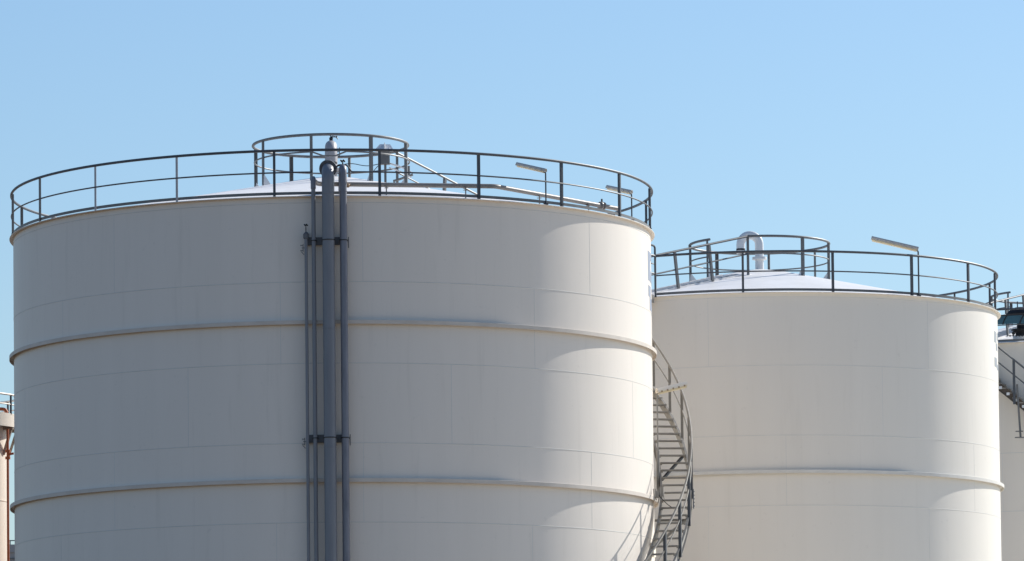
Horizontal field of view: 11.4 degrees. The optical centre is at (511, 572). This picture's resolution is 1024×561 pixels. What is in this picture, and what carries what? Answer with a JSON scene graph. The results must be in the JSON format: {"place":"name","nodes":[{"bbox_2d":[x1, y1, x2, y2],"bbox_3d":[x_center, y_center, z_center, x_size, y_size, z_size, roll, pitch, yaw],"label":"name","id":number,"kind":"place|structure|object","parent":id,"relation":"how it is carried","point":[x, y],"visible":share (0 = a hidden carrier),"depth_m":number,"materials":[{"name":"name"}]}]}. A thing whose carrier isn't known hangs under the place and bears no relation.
{"place":"outdoors","nodes":[
{"label":"outdoors","id":0,"kind":"place"},
{"bbox_2d":[9,540,14,560],"bbox_3d":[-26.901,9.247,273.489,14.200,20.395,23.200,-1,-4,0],"label":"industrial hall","id":1,"kind":"structure","parent":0,"point":[11,552],"depth_m":262.60,"materials":[{"name":"metal"}]},
{"bbox_2d":[0,0,1023,543],"label":"sky","id":2,"kind":"structure","parent":0,"point":[844,123],"materials":[{"name":"blue"}]},
{"label":"ground","id":3,"kind":"structure","parent":0,"visible":0},
{"bbox_2d":[0,392,13,560],"bbox_3d":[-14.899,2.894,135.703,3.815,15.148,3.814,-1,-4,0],"label":"process vessel","id":4,"kind":"object","parent":3,"relation":"on","point":[6,420],"visible":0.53,"depth_m":135.49,"materials":[{"name":"metal"}]},
{"bbox_2d":[0,407,7,412],"bbox_3d":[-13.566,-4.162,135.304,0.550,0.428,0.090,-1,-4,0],"label":"pipe","id":5,"kind":"object","parent":4,"relation":"on","point":[5,410],"visible":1,"depth_m":135.27,"materials":[{"name":"metal"}]},
{"bbox_2d":[5,429,13,560],"bbox_3d":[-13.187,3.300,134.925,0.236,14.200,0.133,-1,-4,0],"label":"pipe","id":6,"kind":"object","parent":3,"relation":"on","point":[7,451],"visible":0.98,"depth_m":135.26,"materials":[{"name":"brown metal"}]},
{"bbox_2d":[300,224,309,560],"bbox_3d":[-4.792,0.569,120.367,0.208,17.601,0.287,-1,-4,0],"label":"pipe","id":7,"kind":"object","parent":3,"relation":"on","point":[305,244],"visible":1,"depth_m":120.56,"materials":[{"name":"grey metal"}]},
{"bbox_2d":[311,176,318,560],"bbox_3d":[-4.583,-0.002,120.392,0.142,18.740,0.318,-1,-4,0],"label":"pipe","id":8,"kind":"object","parent":3,"relation":"on","point":[314,322],"visible":1,"depth_m":120.57,"materials":[{"name":"grey metal"}]},
{"bbox_2d":[319,160,336,560],"bbox_3d":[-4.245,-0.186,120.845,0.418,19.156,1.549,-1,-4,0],"label":"pipe","id":9,"kind":"object","parent":3,"relation":"on","point":[327,168],"visible":1,"depth_m":120.43,"materials":[{"name":"grey metal"}]},
{"bbox_2d":[9,133,658,560],"bbox_3d":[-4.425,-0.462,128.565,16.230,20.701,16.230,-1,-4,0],"label":"storage tank","id":10,"kind":"object","parent":3,"relation":"on","point":[501,353],"visible":0.95,"depth_m":121.87,"materials":[{"name":"white metal"}]},
{"bbox_2d":[308,237,339,244],"bbox_3d":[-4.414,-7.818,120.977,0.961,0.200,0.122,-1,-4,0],"label":"pipe bracket","id":11,"kind":"object","parent":10,"relation":"attached to","point":[319,240],"visible":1,"depth_m":120.92,"materials":[{"name":"metal"}]},
{"bbox_2d":[309,434,341,442],"bbox_3d":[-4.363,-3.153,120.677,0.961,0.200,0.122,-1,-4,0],"label":"pipe bracket","id":12,"kind":"object","parent":10,"relation":"attached to","point":[320,439],"visible":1,"depth_m":120.62,"materials":[{"name":"metal"}]},
{"bbox_2d":[325,136,339,175],"bbox_3d":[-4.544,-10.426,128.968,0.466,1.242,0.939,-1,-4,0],"label":"gooseneck vent","id":13,"kind":"object","parent":10,"relation":"attached to","point":[330,143],"visible":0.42,"depth_m":128.62,"materials":[{"name":"white metal"}]},
{"bbox_2d":[347,143,412,182],"bbox_3d":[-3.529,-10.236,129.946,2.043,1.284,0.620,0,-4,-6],"label":"gauge box","id":14,"kind":"object","parent":10,"relation":"attached to","point":[385,160],"visible":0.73,"depth_m":129.96,"materials":[{"name":"metal"}]},
{"bbox_2d":[316,180,617,210],"bbox_3d":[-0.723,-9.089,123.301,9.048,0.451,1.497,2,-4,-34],"label":"roof pipe","id":15,"kind":"object","parent":10,"relation":"on","point":[600,205],"visible":0.97,"depth_m":122.50,"materials":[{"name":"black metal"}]},
{"bbox_2d":[515,162,547,204],"bbox_3d":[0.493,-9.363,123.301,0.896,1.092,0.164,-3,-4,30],"label":"strip lamp","id":16,"kind":"object","parent":10,"relation":"on","point":[531,167],"visible":1,"depth_m":123.20,"materials":[{"name":"white metal"}]},
{"bbox_2d":[605,185,633,219],"bbox_3d":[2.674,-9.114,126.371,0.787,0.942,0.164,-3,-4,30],"label":"strip lamp","id":17,"kind":"object","parent":10,"relation":"on","point":[615,189],"visible":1,"depth_m":126.29,"materials":[{"name":"white metal"}]},
{"bbox_2d":[644,338,694,560],"bbox_3d":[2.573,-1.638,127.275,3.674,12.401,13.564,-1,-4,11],"label":"spiral stair","id":18,"kind":"object","parent":10,"relation":"attached to","point":[688,478],"visible":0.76,"depth_m":128.24,"materials":[{"name":"metal"}]},
{"bbox_2d":[655,381,687,490],"bbox_3d":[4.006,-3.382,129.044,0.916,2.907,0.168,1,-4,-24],"label":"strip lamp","id":19,"kind":"object","parent":18,"relation":"attached to","point":[670,388],"visible":0.95,"depth_m":128.93,"materials":[{"name":"metal"}]},
{"bbox_2d":[338,159,350,560],"bbox_3d":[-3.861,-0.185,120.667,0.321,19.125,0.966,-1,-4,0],"label":"pipe","id":20,"kind":"object","parent":3,"relation":"on","point":[343,185],"visible":1,"depth_m":120.53,"materials":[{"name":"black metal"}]},
{"bbox_3d":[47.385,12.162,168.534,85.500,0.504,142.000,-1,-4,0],"label":"concrete yard","id":21,"kind":"structure","parent":0,"visible":0},
{"bbox_2d":[651,235,1003,560],"bbox_3d":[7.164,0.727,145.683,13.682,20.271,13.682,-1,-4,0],"label":"storage tank","id":22,"kind":"object","parent":21,"relation":"on","point":[831,419],"visible":0.66,"depth_m":139.72,"materials":[{"name":"white metal"}]},
{"bbox_2d":[651,244,656,302],"bbox_3d":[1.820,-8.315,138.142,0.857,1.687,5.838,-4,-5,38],"label":"catwalk","id":23,"kind":"object","parent":22,"relation":"attached to","point":[654,295],"visible":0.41,"depth_m":140.14,"materials":[{"name":"grey paint"}]},
{"bbox_2d":[736,231,766,268],"bbox_3d":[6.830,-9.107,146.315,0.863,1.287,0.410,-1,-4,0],"label":"gooseneck vent","id":24,"kind":"object","parent":22,"relation":"attached to","point":[759,259],"visible":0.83,"depth_m":146.23,"materials":[{"name":"white metal"}]},
{"bbox_2d":[871,236,920,295],"bbox_3d":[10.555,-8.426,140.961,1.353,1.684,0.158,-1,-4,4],"label":"strip lamp","id":25,"kind":"object","parent":22,"relation":"on","point":[894,244],"visible":1,"depth_m":140.93,"materials":[{"name":"white metal"}]},
{"bbox_2d":[988,291,1023,560],"bbox_3d":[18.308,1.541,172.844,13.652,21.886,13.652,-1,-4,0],"label":"storage tank","id":26,"kind":"object","parent":21,"relation":"on","point":[1012,492],"visible":0.14,"depth_m":166.79,"materials":[{"name":"white metal"}]},
{"bbox_2d":[998,346,1023,437],"bbox_3d":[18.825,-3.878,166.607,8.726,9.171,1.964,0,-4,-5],"label":"spiral stair","id":27,"kind":"object","parent":26,"relation":"attached to","point":[1013,396],"visible":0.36,"depth_m":166.02,"materials":[{"name":"metal"}]},
{"bbox_2d":[1006,301,1023,338],"bbox_3d":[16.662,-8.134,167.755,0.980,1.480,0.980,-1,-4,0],"label":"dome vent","id":28,"kind":"object","parent":26,"relation":"on","point":[1019,331],"visible":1,"depth_m":167.48,"materials":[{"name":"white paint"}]}
]}

